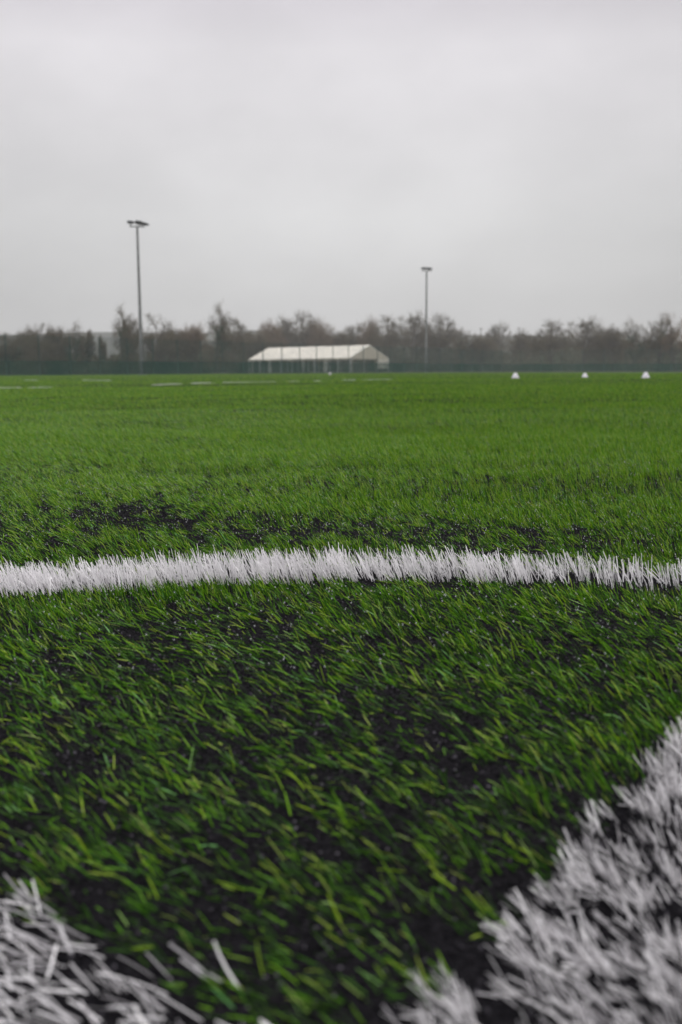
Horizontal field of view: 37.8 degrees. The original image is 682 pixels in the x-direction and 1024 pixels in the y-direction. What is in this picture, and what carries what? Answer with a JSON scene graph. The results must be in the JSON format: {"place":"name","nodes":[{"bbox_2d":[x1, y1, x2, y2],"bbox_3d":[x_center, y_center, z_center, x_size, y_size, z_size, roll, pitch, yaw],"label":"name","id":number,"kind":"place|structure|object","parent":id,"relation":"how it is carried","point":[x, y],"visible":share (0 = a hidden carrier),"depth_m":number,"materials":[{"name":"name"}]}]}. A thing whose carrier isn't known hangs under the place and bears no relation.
{"place":"outdoors","nodes":[
{"label":"outdoors","id":0,"kind":"place"},
{"bbox_2d":[0,330,679,371],"bbox_3d":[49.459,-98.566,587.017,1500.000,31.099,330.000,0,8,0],"label":"hills","id":1,"kind":"structure","parent":0,"point":[105,335],"depth_m":608.71,"materials":[{"name":"grey wood"}]},
{"bbox_2d":[0,370,681,1023],"bbox_3d":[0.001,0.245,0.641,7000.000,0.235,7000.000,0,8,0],"label":"ground","id":2,"kind":"structure","parent":0,"point":[432,938],"depth_m":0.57,"materials":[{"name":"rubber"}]},
{"bbox_2d":[0,330,37,374],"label":"tree","id":3,"kind":"object","parent":2,"relation":"on","point":[11,352],"visible":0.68,"depth_m":136.16,"materials":[{"name":"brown plant"}]},
{"bbox_2d":[12,324,43,370],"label":"tree","id":4,"kind":"object","parent":2,"relation":"on","point":[24,337],"visible":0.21,"depth_m":147.42,"materials":[{"name":"brown plant"}]},
{"bbox_2d":[27,321,62,373],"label":"tree","id":5,"kind":"object","parent":2,"relation":"on","point":[46,344],"visible":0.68,"depth_m":143.39,"materials":[{"name":"brown plant"}]},
{"bbox_2d":[41,322,72,373],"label":"tree","id":6,"kind":"object","parent":2,"relation":"on","point":[51,335],"visible":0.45,"depth_m":147.07,"materials":[{"name":"brown plant"}]},
{"bbox_2d":[57,320,86,373],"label":"tree","id":7,"kind":"object","parent":2,"relation":"on","point":[75,348],"visible":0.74,"depth_m":145.47,"materials":[{"name":"brown plant"}]},
{"bbox_2d":[74,328,97,373],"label":"tree","id":8,"kind":"object","parent":2,"relation":"on","point":[87,355],"visible":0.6,"depth_m":148.07,"materials":[{"name":"green plant"}]},
{"bbox_2d":[96,335,107,373],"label":"tree","id":9,"kind":"object","parent":2,"relation":"on","point":[105,352],"visible":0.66,"depth_m":138.10,"materials":[{"name":"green plant"}]},
{"bbox_2d":[110,302,138,373],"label":"tree","id":10,"kind":"object","parent":2,"relation":"on","point":[123,331],"visible":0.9,"depth_m":147.16,"materials":[{"name":"brown plant"}]},
{"bbox_2d":[110,316,144,373],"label":"tree","id":11,"kind":"object","parent":2,"relation":"on","point":[136,335],"visible":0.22,"depth_m":151.24,"materials":[{"name":"brown plant"}]},
{"bbox_2d":[0,873,266,1023],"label":"touchline","id":12,"kind":"object","parent":2,"relation":"on","point":[31,938],"visible":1,"depth_m":0.41,"materials":[{"name":"white plastic"}]},
{"bbox_2d":[127,220,148,374],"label":"floodlight mast","id":13,"kind":"object","parent":2,"relation":"on","point":[141,223],"visible":0.92,"depth_m":84.12,"materials":[{"name":"metal"}]},
{"bbox_2d":[137,314,181,361],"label":"tree","id":14,"kind":"object","parent":2,"relation":"on","point":[151,336],"visible":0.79,"depth_m":156.29,"materials":[{"name":"brown plant"}]},
{"bbox_2d":[150,324,192,372],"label":"tree","id":15,"kind":"object","parent":2,"relation":"on","point":[175,349],"visible":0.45,"depth_m":162.15,"materials":[{"name":"brown plant"}]},
{"bbox_2d":[0,379,385,388],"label":"penalty area line","id":16,"kind":"object","parent":2,"relation":"on","point":[180,383],"visible":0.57,"depth_m":20.56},
{"bbox_2d":[174,321,221,372],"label":"tree","id":17,"kind":"object","parent":2,"relation":"on","point":[197,336],"visible":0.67,"depth_m":164.44,"materials":[{"name":"brown plant"}]},
{"bbox_2d":[204,299,236,371],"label":"tree","id":18,"kind":"object","parent":2,"relation":"on","point":[220,332],"visible":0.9,"depth_m":161.98,"materials":[{"name":"brown plant"}]},
{"bbox_2d":[212,316,254,372],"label":"tree","id":19,"kind":"object","parent":2,"relation":"on","point":[241,340],"visible":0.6,"depth_m":177.20,"materials":[{"name":"brown plant"}]},
{"bbox_2d":[0,334,501,375],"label":"fence","id":20,"kind":"object","parent":2,"relation":"on","point":[162,367],"visible":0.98,"depth_m":95.34,"materials":[{"name":"metal"}]},
{"bbox_2d":[239,328,274,371],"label":"tree","id":21,"kind":"object","parent":2,"relation":"on","point":[258,341],"visible":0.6,"depth_m":201.23,"materials":[{"name":"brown plant"}]},
{"bbox_2d":[255,317,290,371],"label":"tree","id":22,"kind":"object","parent":2,"relation":"on","point":[269,330],"visible":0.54,"depth_m":219.64,"materials":[{"name":"brown plant"}]},
{"bbox_2d":[273,315,300,371],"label":"tree","id":23,"kind":"object","parent":2,"relation":"on","point":[284,326],"visible":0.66,"depth_m":223.17,"materials":[{"name":"brown plant"}]},
{"bbox_2d":[285,308,320,346],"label":"tree","id":24,"kind":"object","parent":2,"relation":"on","point":[302,337],"visible":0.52,"depth_m":225.48,"materials":[{"name":"brown plant"}]},
{"bbox_2d":[249,345,388,372],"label":"marquee","id":25,"kind":"object","parent":2,"relation":"on","point":[344,353],"visible":0.73,"depth_m":187.41,"materials":[{"name":"fabric"}]},
{"bbox_2d":[299,317,338,370],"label":"tree","id":26,"kind":"object","parent":2,"relation":"on","point":[322,337],"visible":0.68,"depth_m":223.15,"materials":[{"name":"brown plant"}]},
{"bbox_2d":[323,328,354,371],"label":"tree","id":27,"kind":"object","parent":2,"relation":"on","point":[338,338],"visible":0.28,"depth_m":224.35,"materials":[{"name":"brown plant"}]},
{"bbox_2d":[0,463,681,1023],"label":"rubber crumb","id":28,"kind":"object","parent":2,"relation":"on","point":[262,737],"visible":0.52,"depth_m":0.70,"materials":[{"name":"black rubber"}]},
{"bbox_2d":[0,542,681,596],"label":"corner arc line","id":29,"kind":"object","parent":2,"relation":"on","point":[36,579],"visible":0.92,"depth_m":1.21,"materials":[{"name":"white plastic"}]},
{"bbox_2d":[0,328,681,374],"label":"undergrowth","id":30,"kind":"object","parent":2,"relation":"on","point":[96,365],"visible":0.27,"depth_m":191.22,"materials":[{"name":"plant"}]},
{"bbox_2d":[14,341,681,373],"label":"hedgerow","id":31,"kind":"object","parent":2,"relation":"on","point":[368,360],"visible":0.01,"depth_m":234.30,"materials":[{"name":"plant"}]},
{"bbox_2d":[337,322,362,371],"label":"tree","id":32,"kind":"object","parent":2,"relation":"on","point":[352,334],"visible":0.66,"depth_m":220.79,"materials":[{"name":"brown plant"}]},
{"bbox_2d":[355,315,381,371],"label":"tree","id":33,"kind":"object","parent":2,"relation":"on","point":[370,326],"visible":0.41,"depth_m":218.22,"materials":[{"name":"brown plant"}]},
{"bbox_2d":[364,313,410,356],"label":"tree","id":34,"kind":"object","parent":2,"relation":"on","point":[388,341],"visible":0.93,"depth_m":211.22,"materials":[{"name":"brown plant"}]},
{"bbox_2d":[392,305,439,371],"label":"tree","id":35,"kind":"object","parent":2,"relation":"on","point":[416,334],"visible":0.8,"depth_m":211.43,"materials":[{"name":"brown plant"}]},
{"bbox_2d":[421,267,432,372],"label":"floodlight mast","id":36,"kind":"object","parent":2,"relation":"on","point":[428,268],"visible":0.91,"depth_m":124.75,"materials":[{"name":"metal"}]},
{"bbox_2d":[417,311,459,371],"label":"tree","id":37,"kind":"object","parent":2,"relation":"on","point":[440,340],"visible":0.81,"depth_m":209.47,"materials":[{"name":"brown plant"}]},
{"bbox_2d":[449,327,479,370],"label":"tree","id":38,"kind":"object","parent":2,"relation":"on","point":[462,344],"visible":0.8,"depth_m":201.94,"materials":[{"name":"plant"}]},
{"bbox_2d":[456,334,499,371],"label":"tree","id":39,"kind":"object","parent":2,"relation":"on","point":[483,344],"visible":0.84,"depth_m":201.40,"materials":[{"name":"plant"}]},
{"bbox_2d":[483,322,514,355],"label":"tree","id":40,"kind":"object","parent":2,"relation":"on","point":[497,336],"visible":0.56,"depth_m":236.35,"materials":[{"name":"plant"}]},
{"bbox_2d":[502,330,540,371],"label":"tree","id":41,"kind":"object","parent":2,"relation":"on","point":[520,342],"visible":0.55,"depth_m":215.24,"materials":[{"name":"plant"}]},
{"bbox_2d":[381,711,681,1023],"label":"goal line","id":42,"kind":"object","parent":2,"relation":"on","point":[574,882],"visible":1,"depth_m":0.44,"materials":[{"name":"white plastic"}]},
{"bbox_2d":[522,318,577,371],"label":"tree","id":43,"kind":"object","parent":2,"relation":"on","point":[551,342],"visible":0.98,"depth_m":181.89,"materials":[{"name":"plant"}]},
{"bbox_2d":[557,313,620,371],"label":"tree","id":44,"kind":"object","parent":2,"relation":"on","point":[585,332],"visible":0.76,"depth_m":182.12,"materials":[{"name":"plant"}]},
{"bbox_2d":[501,348,681,371],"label":"fence","id":45,"kind":"object","parent":2,"relation":"on","point":[541,367],"visible":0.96,"depth_m":135.21,"materials":[{"name":"metal"}]},
{"bbox_2d":[590,324,628,371],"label":"tree","id":46,"kind":"object","parent":2,"relation":"on","point":[610,341],"visible":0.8,"depth_m":177.99,"materials":[{"name":"plant"}]},
{"bbox_2d":[619,313,657,371],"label":"tree","id":47,"kind":"object","parent":2,"relation":"on","point":[631,342],"visible":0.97,"depth_m":168.62,"materials":[{"name":"plant"}]},
{"bbox_2d":[641,372,650,377],"bbox_3d":[7.887,-3.540,25.764,0.248,0.143,0.248,0,8,0],"label":"marker cone","id":48,"kind":"object","parent":2,"relation":"on","point":[645,375],"visible":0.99,"depth_m":25.70,"materials":[{"name":"white plastic"}]},
{"bbox_2d":[636,316,679,371],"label":"tree","id":49,"kind":"object","parent":2,"relation":"on","point":[658,334],"visible":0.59,"depth_m":168.78,"materials":[{"name":"plant"}]},
{"bbox_2d":[653,311,681,371],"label":"tree","id":50,"kind":"object","parent":2,"relation":"on","point":[676,335],"visible":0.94,"depth_m":167.59,"materials":[{"name":"plant"}]},
{"bbox_2d":[0,407,681,684],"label":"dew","id":51,"kind":"object","parent":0,"point":[324,513],"visible":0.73,"depth_m":1.92,"materials":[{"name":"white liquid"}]},
{"bbox_2d":[0,0,681,339],"label":"sky","id":52,"kind":"structure","parent":0,"point":[277,157],"materials":[{"name":"grey"}]}
]}

